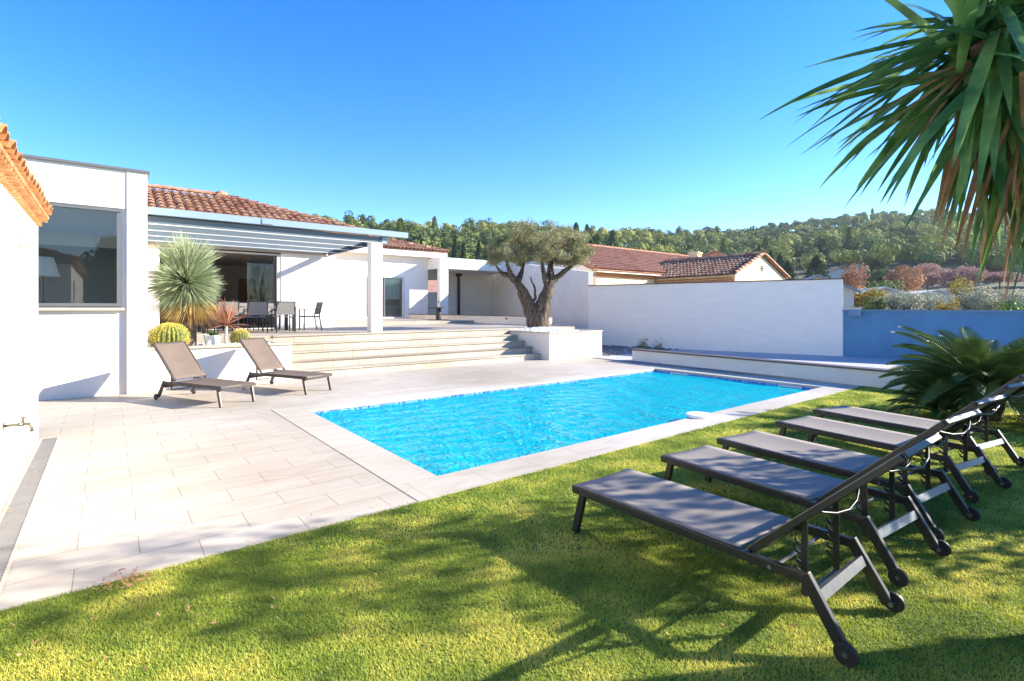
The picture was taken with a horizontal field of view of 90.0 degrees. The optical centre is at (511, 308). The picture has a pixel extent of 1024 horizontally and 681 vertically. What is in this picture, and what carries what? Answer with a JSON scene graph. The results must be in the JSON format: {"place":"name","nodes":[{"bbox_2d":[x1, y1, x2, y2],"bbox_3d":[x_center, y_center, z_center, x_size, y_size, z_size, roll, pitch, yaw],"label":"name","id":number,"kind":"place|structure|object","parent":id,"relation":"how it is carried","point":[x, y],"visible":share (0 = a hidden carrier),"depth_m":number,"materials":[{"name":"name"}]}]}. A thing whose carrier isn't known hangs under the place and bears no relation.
{"place":"outdoors","nodes":[
{"label":"outdoors","id":0,"kind":"place"},
{"bbox_2d":[0,356,859,611],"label":"paving","id":1,"kind":"structure","parent":0,"point":[239,468],"depth_m":4.91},
{"bbox_2d":[0,437,59,594],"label":"drain channel","id":2,"kind":"object","parent":1,"relation":"in","point":[41,461],"visible":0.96,"depth_m":4.22,"materials":[{"name":"stone"}]},
{"bbox_2d":[152,341,255,407],"bbox_3d":[-5.436,1.107,8.971,1.964,0.998,0.694,0,0,26],"label":"sun lounger","id":3,"kind":"object","parent":1,"relation":"on","point":[178,359],"visible":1,"depth_m":9.09,"materials":[{"name":"brown fabric"},{"name":"metal"},{"name":"rubber"}]},
{"bbox_2d":[147,339,292,391],"bbox_3d":[-6.527,1.183,11.383,2.675,0.835,1.840,0,0,-38],"label":"succulent planter","id":4,"kind":"object","parent":1,"relation":"on","point":[232,362],"visible":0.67,"depth_m":10.65,"materials":[{"name":"stone"}]},
{"bbox_2d":[147,322,190,345],"bbox_3d":[-6.982,0.586,10.438,0.768,0.628,0.764,0,0,-38],"label":"barrel cactus","id":5,"kind":"object","parent":4,"relation":"on","point":[168,332],"visible":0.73,"depth_m":10.23,"materials":[{"name":"yellow plant"}]},
{"bbox_2d":[147,230,228,345],"bbox_3d":[-7.028,-0.428,11.047,1.601,2.655,1.619,0,0,20],"label":"blue yucca","id":6,"kind":"object","parent":4,"relation":"in","point":[185,281],"visible":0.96,"depth_m":10.80,"materials":[{"name":"green plant"}]},
{"bbox_2d":[147,342,270,347],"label":"pebbles","id":7,"kind":"object","parent":4,"relation":"in","point":[198,344],"visible":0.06,"depth_m":11.45,"materials":[{"name":"white gravel"}]},
{"bbox_2d":[203,331,221,344],"bbox_3d":[-6.605,0.663,11.283,0.320,0.353,0.320,0,0,-38],"label":"square pot","id":8,"kind":"object","parent":7,"relation":"on","point":[212,338],"visible":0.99,"depth_m":11.19,"materials":[{"name":"white ceramic"}]},
{"bbox_2d":[195,299,253,344],"bbox_3d":[-6.223,0.273,11.150,1.238,1.180,1.090,0,0,2],"label":"cordyline","id":9,"kind":"object","parent":4,"relation":"in","point":[226,317],"visible":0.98,"depth_m":11.06,"materials":[{"name":"plant"}]},
{"bbox_2d":[229,329,250,342],"bbox_3d":[-6.366,0.677,11.981,0.482,0.425,0.478,0,0,-38],"label":"barrel cactus","id":10,"kind":"object","parent":4,"relation":"in","point":[236,335],"visible":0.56,"depth_m":11.85,"materials":[{"name":"yellow plant"}]},
{"bbox_2d":[239,337,331,394],"bbox_3d":[-4.549,1.107,10.205,1.964,0.998,0.694,0,0,26],"label":"sun lounger","id":11,"kind":"object","parent":1,"relation":"on","point":[261,354],"visible":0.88,"depth_m":10.32,"materials":[{"name":"brown fabric"},{"name":"metal"},{"name":"rubber"}]},
{"bbox_2d":[311,355,539,376],"bbox_3d":[-2.188,1.522,14.040,7.490,0.155,0.420,0,0,-38],"label":"step","id":12,"kind":"object","parent":1,"relation":"on","point":[350,371],"visible":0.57,"depth_m":13.66,"materials":[{"name":"beige stone"}]},
{"bbox_2d":[292,353,540,370],"bbox_3d":[-2.179,1.430,14.028,7.490,0.030,0.450,0,0,-38],"label":"step tread","id":13,"kind":"object","parent":12,"relation":"on","point":[400,363],"visible":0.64,"depth_m":13.46,"materials":[{"name":"stone"}]},
{"bbox_2d":[292,348,531,368],"bbox_3d":[-2.436,1.337,14.354,7.490,0.155,0.420,0,0,-38],"label":"step","id":14,"kind":"object","parent":13,"relation":"on","point":[313,364],"visible":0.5,"depth_m":13.70,"materials":[{"name":"beige stone"}]},
{"bbox_2d":[292,346,531,362],"bbox_3d":[-2.427,1.245,14.342,7.490,0.030,0.450,0,0,-38],"label":"step tread","id":15,"kind":"object","parent":14,"relation":"on","point":[385,355],"visible":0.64,"depth_m":13.74,"materials":[{"name":"stone"}]},
{"bbox_2d":[292,341,523,359],"bbox_3d":[-2.684,1.153,14.668,7.490,0.155,0.420,0,0,-38],"label":"step","id":16,"kind":"object","parent":15,"relation":"on","point":[311,355],"visible":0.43,"depth_m":14.06,"materials":[{"name":"beige stone"}]},
{"bbox_2d":[292,340,523,352],"bbox_3d":[-2.675,1.060,14.656,7.490,0.030,0.450,0,0,-38],"label":"step tread","id":17,"kind":"object","parent":16,"relation":"on","point":[364,348],"visible":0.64,"depth_m":14.15,"materials":[{"name":"stone"}]},
{"bbox_2d":[292,335,515,350],"bbox_3d":[-2.932,0.968,14.982,7.490,0.155,0.420,0,0,-38],"label":"step","id":18,"kind":"object","parent":17,"relation":"on","point":[295,347],"visible":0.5,"depth_m":14.44,"materials":[{"name":"beige stone"}]},
{"bbox_2d":[292,334,516,344],"bbox_3d":[-2.922,0.875,14.971,7.490,0.030,0.450,0,0,-38],"label":"step tread","id":19,"kind":"object","parent":18,"relation":"on","point":[339,341],"visible":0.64,"depth_m":14.54,"materials":[{"name":"stone"}]},
{"bbox_2d":[273,329,508,341],"bbox_3d":[-3.052,0.782,15.136,7.490,0.155,0.010,0,0,-38],"label":"step","id":20,"kind":"object","parent":19,"relation":"on","point":[372,336],"visible":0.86,"depth_m":14.68,"materials":[{"name":"beige stone"}]},
{"bbox_2d":[0,424,957,679],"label":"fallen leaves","id":21,"kind":"object","parent":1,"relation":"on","point":[188,607],"visible":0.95,"depth_m":2.98,"materials":[{"name":"brown plant"}]},
{"bbox_2d":[509,329,602,359],"bbox_3d":[1.178,1.167,17.822,2.460,0.865,3.070,0,0,-38],"label":"olive planter","id":22,"kind":"object","parent":1,"relation":"on","point":[580,343],"visible":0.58,"depth_m":16.52,"materials":[{"name":"stone"}]},
{"bbox_2d":[483,216,597,326],"bbox_3d":[0.969,-1.139,18.190,3.968,4.351,3.786,0,0,-38],"label":"olive tree","id":23,"kind":"object","parent":22,"relation":"in","point":[550,249],"visible":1,"depth_m":17.90,"materials":[{"name":"green plant"}]},
{"bbox_2d":[516,327,583,331],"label":"pebbles","id":24,"kind":"object","parent":22,"relation":"in","point":[550,329],"visible":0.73,"depth_m":17.49,"materials":[{"name":"white gravel"}]},
{"bbox_2d":[630,348,904,389],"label":"wall","id":25,"kind":"structure","parent":1,"relation":"on","point":[853,375],"depth_m":12.05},
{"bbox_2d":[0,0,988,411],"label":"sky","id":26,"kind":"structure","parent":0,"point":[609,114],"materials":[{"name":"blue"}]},
{"bbox_2d":[0,386,1023,680],"bbox_3d":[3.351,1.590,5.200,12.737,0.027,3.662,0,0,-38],"label":"lawn grass","id":27,"kind":"structure","parent":0,"point":[758,420],"depth_m":2.84,"materials":[{"name":"green plant"}]},
{"bbox_2d":[572,432,941,667],"bbox_3d":[1.284,1.107,3.104,0.694,0.998,1.964,0,0,-38],"label":"sun lounger","id":28,"kind":"object","parent":27,"relation":"on","point":[727,526],"visible":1,"depth_m":2.85,"materials":[{"name":"fabric"}]},
{"bbox_2d":[661,408,981,586],"bbox_3d":[2.084,1.107,3.773,0.694,0.998,1.964,0,0,-33],"label":"sun lounger","id":29,"kind":"object","parent":27,"relation":"on","point":[801,487],"visible":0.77,"depth_m":3.50,"materials":[{"name":"fabric"}]},
{"bbox_2d":[717,393,1006,540],"bbox_3d":[2.783,1.107,4.338,0.694,0.998,1.964,0,0,-32],"label":"sun lounger","id":30,"kind":"object","parent":27,"relation":"on","point":[839,461],"visible":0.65,"depth_m":4.19,"materials":[{"name":"fabric"}]},
{"bbox_2d":[761,0,1023,309],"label":"giant yucca","id":31,"kind":"object","parent":27,"relation":"on","point":[972,85],"visible":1,"depth_m":2.30,"materials":[{"name":"green plant"}]},
{"bbox_2d":[775,382,1023,502],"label":"sun lounger","id":32,"kind":"object","parent":27,"relation":"on","point":[812,426],"visible":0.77,"depth_m":4.81,"materials":[{"name":"fabric"}]},
{"bbox_2d":[813,374,1023,475],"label":"sun lounger","id":33,"kind":"object","parent":27,"relation":"on","point":[890,420],"visible":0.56,"depth_m":5.69,"materials":[{"name":"fabric"}]},
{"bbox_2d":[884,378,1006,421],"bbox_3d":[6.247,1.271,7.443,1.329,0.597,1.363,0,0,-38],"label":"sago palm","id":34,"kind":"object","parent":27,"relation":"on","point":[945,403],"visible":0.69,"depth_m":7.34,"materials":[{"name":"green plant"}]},
{"bbox_2d":[879,326,1023,421],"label":"sago palm","id":35,"kind":"object","parent":27,"relation":"on","point":[959,362],"visible":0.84,"depth_m":7.25,"materials":[{"name":"green plant"}]},
{"bbox_2d":[316,372,806,475],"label":"pool water","id":36,"kind":"structure","parent":0,"point":[440,436],"depth_m":8.03,"materials":[{"name":"blue liquid"}]},
{"bbox_2d":[439,223,1023,355],"bbox_3d":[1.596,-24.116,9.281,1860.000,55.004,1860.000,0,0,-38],"label":"terrain","id":37,"kind":"structure","parent":0,"point":[953,261],"depth_m":124.14,"materials":[{"name":"green plant"}]},
{"bbox_2d":[0,123,52,507],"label":"outbuilding","id":38,"kind":"structure","parent":37,"relation":"on","point":[26,209],"depth_m":4.76,"materials":[{"name":"white paint"}]},
{"bbox_2d":[2,416,33,431],"bbox_3d":[-4.089,0.965,4.239,0.189,0.130,0.056,0,0,-38],"label":"garden tap","id":39,"kind":"object","parent":38,"relation":"attached to","point":[24,423],"visible":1,"depth_m":4.25,"materials":[{"name":"metal"}]},
{"bbox_2d":[22,154,448,400],"bbox_3d":[-11.920,-1.662,22.018,13.889,6.524,32.540,0,0,8],"label":"villa","id":40,"kind":"object","parent":37,"relation":"on","point":[95,245],"visible":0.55,"depth_m":15.22,"materials":[{"name":"paint"}]},
{"bbox_2d":[38,256,68,307],"bbox_3d":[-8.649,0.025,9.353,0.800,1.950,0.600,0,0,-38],"label":"table lamp","id":41,"kind":"object","parent":40,"relation":"in","point":[47,266],"visible":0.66,"depth_m":9.35,"materials":[{"name":"white plastic"}]},
{"bbox_2d":[38,203,121,306],"bbox_3d":[-7.930,-0.940,9.080,1.590,1.800,0.080,0,0,-38],"label":"window frame","id":42,"kind":"structure","parent":40,"relation":"in","point":[119,212],"depth_m":9.52,"materials":[{"name":"white metal"}]},
{"bbox_2d":[196,285,230,324],"bbox_3d":[-12.663,-0.212,21.712,1.200,1.775,0.620,0,0,-38],"label":"cupboard","id":43,"kind":"object","parent":40,"relation":"on","point":[218,292],"visible":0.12,"depth_m":21.52,"materials":[{"name":"brown wood"}]},
{"bbox_2d":[238,278,263,323],"bbox_3d":[-11.932,-0.362,23.409,1.050,2.075,0.060,0,0,-38],"label":"inner door","id":44,"kind":"structure","parent":40,"relation":"in","point":[246,287],"depth_m":23.31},
{"bbox_2d":[365,275,404,318],"bbox_3d":[-7.139,-0.645,28.692,2.380,2.410,0.140,0,0,-38],"label":"patio door","id":45,"kind":"structure","parent":40,"relation":"in","point":[402,277],"depth_m":28.87,"materials":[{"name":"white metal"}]},
{"bbox_2d":[147,323,574,344],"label":"terrace","id":46,"kind":"structure","parent":37,"relation":"on","point":[257,333],"depth_m":16.61,"materials":[{"name":"stone"}]},
{"bbox_2d":[214,301,239,333],"bbox_3d":[-7.849,0.233,14.072,0.540,0.890,0.590,0,0,-38],"label":"garden chair","id":47,"kind":"object","parent":46,"relation":"on","point":[229,303],"visible":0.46,"depth_m":13.95,"materials":[{"name":"grey fabric"}]},
{"bbox_2d":[232,302,253,329],"bbox_3d":[-8.424,0.233,16.013,0.540,0.890,0.590,0,0,-38],"label":"garden chair","id":48,"kind":"object","parent":46,"relation":"on","point":[242,304],"visible":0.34,"depth_m":16.20,"materials":[{"name":"grey fabric"}]},
{"bbox_2d":[197,306,296,332],"bbox_3d":[-7.850,0.305,15.204,2.500,0.740,1.000,0,0,-38],"label":"dining table","id":49,"kind":"object","parent":46,"relation":"on","point":[201,328],"visible":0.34,"depth_m":15.12,"materials":[{"name":"black metal"}]},
{"bbox_2d":[243,301,267,332],"bbox_3d":[-7.276,0.233,14.524,0.540,0.890,0.590,0,0,-38],"label":"garden chair","id":50,"kind":"object","parent":46,"relation":"on","point":[257,307],"visible":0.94,"depth_m":14.37,"materials":[{"name":"grey fabric"}]},
{"bbox_2d":[258,302,279,329],"bbox_3d":[-7.835,0.233,16.477,0.540,0.890,0.590,0,0,-38],"label":"garden chair","id":51,"kind":"object","parent":46,"relation":"on","point":[271,304],"visible":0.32,"depth_m":16.73,"materials":[{"name":"grey fabric"}]},
{"bbox_2d":[147,206,407,331],"bbox_3d":[-7.010,-0.792,15.027,6.400,2.935,4.600,0,0,-38],"label":"pergola","id":52,"kind":"object","parent":46,"relation":"on","point":[232,235],"visible":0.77,"depth_m":14.17,"materials":[{"name":"grey metal"}]},
{"bbox_2d":[271,301,295,331],"bbox_3d":[-6.695,0.233,14.982,0.540,0.890,0.590,0,0,-38],"label":"garden chair","id":53,"kind":"object","parent":46,"relation":"on","point":[285,307],"visible":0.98,"depth_m":14.80,"materials":[{"name":"grey fabric"}]},
{"bbox_2d":[299,302,322,329],"bbox_3d":[-6.398,0.233,16.286,0.590,0.890,0.540,0,0,-38],"label":"garden chair","id":54,"kind":"object","parent":46,"relation":"on","point":[318,308],"visible":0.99,"depth_m":16.29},
{"bbox_2d":[272,328,508,336],"bbox_3d":[-3.142,0.689,15.249,7.490,0.033,0.360,0,0,-38],"label":"step tread","id":55,"kind":"object","parent":46,"relation":"on","point":[385,332],"visible":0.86,"depth_m":14.57,"materials":[{"name":"stone"}]},
{"bbox_2d":[409,314,553,325],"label":"parapet wall","id":56,"kind":"structure","parent":46,"relation":"on","point":[506,319],"depth_m":23.54,"materials":[{"name":"white paint"}]},
{"bbox_2d":[335,318,473,325],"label":"terrace","id":57,"kind":"structure","parent":37,"relation":"on","point":[343,322],"depth_m":22.92,"materials":[{"name":"stone"}]},
{"bbox_2d":[428,307,448,319],"bbox_3d":[-3.596,0.245,24.990,1.040,0.630,1.040,0,0,-38],"label":"pedestal table","id":58,"kind":"object","parent":57,"relation":"on","point":[438,313],"visible":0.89,"depth_m":24.88,"materials":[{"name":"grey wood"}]},
{"bbox_2d":[428,257,513,314],"bbox_3d":[-2.592,-0.675,32.277,6.300,4.550,3.900,0,0,-38],"label":"covered gallery","id":59,"kind":"object","parent":57,"relation":"on","point":[465,286],"visible":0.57,"depth_m":33.31,"materials":[{"name":"white plaster"},{"name":"dark metal"}]},
{"bbox_2d":[428,280,436,291],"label":"distant house","id":60,"kind":"structure","parent":37,"relation":"on","point":[432,285],"depth_m":55.90,"materials":[{"name":"paint"}]},
{"bbox_2d":[451,238,457,257],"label":"cypress","id":61,"kind":"object","parent":37,"relation":"on","point":[454,252],"visible":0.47,"depth_m":96.75,"materials":[{"name":"green plant"}]},
{"bbox_2d":[460,243,465,258],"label":"cypress","id":62,"kind":"object","parent":37,"relation":"on","point":[463,254],"visible":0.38,"depth_m":91.78,"materials":[{"name":"green plant"}]},
{"bbox_2d":[475,240,482,259],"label":"cypress","id":63,"kind":"object","parent":37,"relation":"on","point":[478,255],"visible":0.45,"depth_m":101.75,"materials":[{"name":"green plant"}]},
{"bbox_2d":[493,263,592,329],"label":"gallery side wall","id":64,"kind":"structure","parent":37,"relation":"on","point":[569,304],"depth_m":25.39,"materials":[{"name":"white paint"}]},
{"bbox_2d":[271,366,856,501],"bbox_3d":[1.589,1.619,9.225,9.880,0.051,4.920,0,0,-38],"label":"pool coping","id":65,"kind":"object","parent":37,"relation":"on","point":[442,485],"visible":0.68,"depth_m":6.48,"materials":[{"name":"beige stone"}]},
{"bbox_2d":[277,367,828,485],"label":"pool coping ends","id":66,"kind":"object","parent":65,"relation":"attached to","point":[388,467],"visible":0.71,"depth_m":6.10,"materials":[{"name":"beige stone"}]},
{"bbox_2d":[686,411,710,418],"bbox_3d":[2.753,1.603,7.571,0.399,0.105,0.340,0,0,-38],"label":"pool float","id":67,"kind":"object","parent":65,"relation":"on","point":[697,415],"visible":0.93,"depth_m":7.50,"materials":[{"name":"white plastic"}]},
{"bbox_2d":[492,241,688,284],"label":"neighbour house","id":68,"kind":"structure","parent":37,"relation":"on","point":[608,265],"depth_m":31.51,"materials":[{"name":"tile"}]},
{"bbox_2d":[687,252,702,257],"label":"chimney block","id":69,"kind":"structure","parent":68,"relation":"on","point":[695,254],"depth_m":39.71,"materials":[{"name":"white paint"}]},
{"bbox_2d":[313,208,1023,270],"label":"pine forest","id":70,"kind":"object","parent":37,"relation":"on","point":[880,236],"visible":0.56,"depth_m":152.14,"materials":[{"name":"green plant"}]},
{"bbox_2d":[702,250,725,255],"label":"distant house","id":71,"kind":"structure","parent":37,"relation":"on","point":[713,252],"depth_m":47.92,"materials":[{"name":"tile"}]},
{"bbox_2d":[640,251,790,282],"bbox_3d":[12.467,-0.890,32.479,6.629,4.980,7.231,0,0,-38],"label":"neighbour extension","id":72,"kind":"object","parent":37,"relation":"on","point":[754,266],"visible":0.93,"depth_m":30.23,"materials":[{"name":"tile"}]},
{"bbox_2d":[776,253,785,279],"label":"conifer","id":73,"kind":"object","parent":37,"relation":"on","point":[779,261],"visible":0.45,"depth_m":109.54,"materials":[{"name":"green plant"}]},
{"bbox_2d":[782,260,797,279],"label":"conifer","id":74,"kind":"object","parent":37,"relation":"on","point":[788,268],"visible":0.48,"depth_m":91.47,"materials":[{"name":"green plant"}]},
{"bbox_2d":[803,255,830,278],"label":"conifer","id":75,"kind":"object","parent":37,"relation":"on","point":[815,266],"visible":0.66,"depth_m":87.41,"materials":[{"name":"green plant"}]},
{"bbox_2d":[806,274,860,306],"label":"distant house","id":76,"kind":"structure","parent":37,"relation":"on","point":[848,295],"depth_m":41.94,"materials":[{"name":"white paint"}]},
{"bbox_2d":[813,267,864,287],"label":"distant house","id":77,"kind":"structure","parent":37,"relation":"on","point":[836,272],"depth_m":90.83,"materials":[{"name":"white paint"}]},
{"bbox_2d":[841,263,870,288],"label":"autumn tree","id":78,"kind":"object","parent":37,"relation":"on","point":[850,277],"visible":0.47,"depth_m":65.49,"materials":[{"name":"plant"}]},
{"bbox_2d":[848,263,874,274],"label":"distant house","id":79,"kind":"structure","parent":37,"relation":"on","point":[860,267],"depth_m":115.61,"materials":[{"name":"grey"}]},
{"bbox_2d":[862,276,871,284],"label":"tree","id":80,"kind":"object","parent":37,"relation":"on","point":[867,280],"visible":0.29,"depth_m":98.68,"materials":[{"name":"red plant"}]},
{"bbox_2d":[854,287,890,307],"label":"autumn tree","id":81,"kind":"object","parent":37,"relation":"on","point":[860,296],"visible":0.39,"depth_m":50.82,"materials":[{"name":"plant"}]},
{"bbox_2d":[858,295,890,309],"bbox_3d":[19.034,0.599,26.960,1.494,2.617,1.732,0,0,-38],"label":"green shrub","id":82,"kind":"object","parent":37,"relation":"on","point":[876,305],"visible":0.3,"depth_m":26.80,"materials":[{"name":"green plant"}]},
{"bbox_2d":[864,260,884,281],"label":"conifer","id":83,"kind":"object","parent":37,"relation":"on","point":[876,264],"visible":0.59,"depth_m":99.50,"materials":[{"name":"green plant"}]},
{"bbox_2d":[865,268,890,281],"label":"tree","id":84,"kind":"object","parent":37,"relation":"on","point":[878,275],"visible":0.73,"depth_m":96.14,"materials":[{"name":"green plant"}]},
{"bbox_2d":[857,286,910,307],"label":"distant house","id":85,"kind":"structure","parent":37,"relation":"on","point":[888,289],"depth_m":56.41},
{"bbox_2d":[866,279,905,290],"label":"bushy tree","id":86,"kind":"object","parent":37,"relation":"on","point":[885,282],"visible":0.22,"depth_m":59.73,"materials":[{"name":"green plant"}]},
{"bbox_2d":[871,289,927,309],"bbox_3d":[22.773,0.377,30.271,2.787,3.071,2.979,0,0,-38],"label":"silver shrub","id":87,"kind":"object","parent":37,"relation":"on","point":[897,302],"visible":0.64,"depth_m":29.63,"materials":[{"name":"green plant"}]},
{"bbox_2d":[882,264,926,291],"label":"autumn tree","id":88,"kind":"object","parent":37,"relation":"on","point":[896,274],"visible":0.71,"depth_m":72.95,"materials":[{"name":"orange plant"}]},
{"bbox_2d":[906,263,955,289],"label":"autumn tree","id":89,"kind":"object","parent":37,"relation":"on","point":[931,279],"visible":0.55,"depth_m":82.81,"materials":[{"name":"pink plant"}]},
{"bbox_2d":[908,290,964,309],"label":"distant house","id":90,"kind":"structure","parent":37,"relation":"on","point":[941,292],"depth_m":66.44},
{"bbox_2d":[918,291,957,309],"bbox_3d":[29.060,0.307,36.037,2.772,3.211,3.237,0,0,-18],"label":"silver shrub","id":91,"kind":"object","parent":37,"relation":"on","point":[930,303],"visible":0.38,"depth_m":35.52,"materials":[{"name":"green plant"}]},
{"bbox_2d":[933,298,960,309],"bbox_3d":[22.956,0.663,26.980,1.077,2.488,1.334,0,0,18],"label":"golden shrub","id":92,"kind":"object","parent":37,"relation":"on","point":[940,306],"visible":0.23,"depth_m":26.77,"materials":[{"name":"yellow plant"}]},
{"bbox_2d":[928,265,989,288],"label":"autumn tree","id":93,"kind":"object","parent":37,"relation":"on","point":[971,274],"visible":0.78,"depth_m":79.58,"materials":[{"name":"pink plant"}]},
{"bbox_2d":[947,274,975,308],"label":"autumn tree","id":94,"kind":"object","parent":37,"relation":"on","point":[958,284],"visible":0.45,"depth_m":55.48,"materials":[{"name":"yellow plant"}]},
{"bbox_2d":[955,282,1008,309],"bbox_3d":[27.404,0.195,30.099,3.233,3.437,2.888,0,0,-13],"label":"silver shrub","id":95,"kind":"object","parent":37,"relation":"on","point":[978,300],"visible":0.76,"depth_m":29.49,"materials":[{"name":"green plant"}]},
{"bbox_2d":[978,265,1014,273],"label":"tree","id":96,"kind":"object","parent":37,"relation":"on","point":[989,268],"visible":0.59,"depth_m":101.31,"materials":[{"name":"purple plant"}]},
{"bbox_2d":[981,271,1023,288],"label":"autumn tree","id":97,"kind":"object","parent":37,"relation":"on","point":[998,277],"visible":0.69,"depth_m":83.25,"materials":[{"name":"pink plant"}]},
{"bbox_2d":[989,287,1023,309],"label":"silver shrub","id":98,"kind":"object","parent":37,"relation":"on","point":[1020,301],"visible":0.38,"depth_m":27.90,"materials":[{"name":"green plant"}]},
{"bbox_2d":[996,300,1022,309],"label":"green shrub","id":99,"kind":"object","parent":37,"relation":"on","point":[1015,307],"visible":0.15,"depth_m":22.00,"materials":[{"name":"green plant"}]},
{"bbox_2d":[592,346,932,381],"bbox_3d":[12.085,1.580,13.987,11.700,0.001,25.000,0,0,-38],"label":"gravel bed","id":100,"kind":"object","parent":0,"point":[860,361],"visible":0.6,"depth_m":16.24,"materials":[{"name":"grey gravel"}]},
{"bbox_2d":[602,345,677,355],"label":"stones","id":101,"kind":"object","parent":100,"relation":"on","point":[617,349],"visible":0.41,"depth_m":19.36,"materials":[{"name":"grey stone"}]},
{"bbox_2d":[635,337,652,348],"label":"weed","id":102,"kind":"object","parent":100,"relation":"on","point":[641,346],"visible":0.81,"depth_m":19.05,"materials":[{"name":"green plant"}]},
{"bbox_2d":[652,338,663,349],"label":"weed","id":103,"kind":"object","parent":100,"relation":"on","point":[661,346],"visible":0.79,"depth_m":18.47,"materials":[{"name":"green plant"}]},
{"bbox_2d":[588,278,862,355],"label":"boundary wall","id":104,"kind":"structure","parent":100,"relation":"on","point":[800,316],"depth_m":18.99,"materials":[{"name":"paint"}]},
{"bbox_2d":[843,310,1023,358],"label":"blue wall","id":105,"kind":"structure","parent":100,"relation":"on","point":[868,333],"depth_m":16.02,"materials":[{"name":"paint"}]},
{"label":"pool basin","id":106,"kind":"structure","parent":0,"visible":0},
{"bbox_2d":[313,370,815,413],"bbox_3d":[1.554,1.720,9.261,8.930,0.160,4.020,0,0,-38],"label":"pool waterline","id":107,"kind":"object","parent":106,"relation":"attached to","point":[376,405],"visible":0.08,"depth_m":10.61,"materials":[{"name":"tile"}]},
{"bbox_2d":[778,385,801,388],"bbox_3d":[5.922,1.708,10.910,0.020,0.125,0.480,0,0,-38],"label":"skimmer","id":108,"kind":"object","parent":106,"relation":"attached to","point":[790,386],"visible":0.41,"depth_m":10.88,"materials":[{"name":"white plastic"}]}
]}

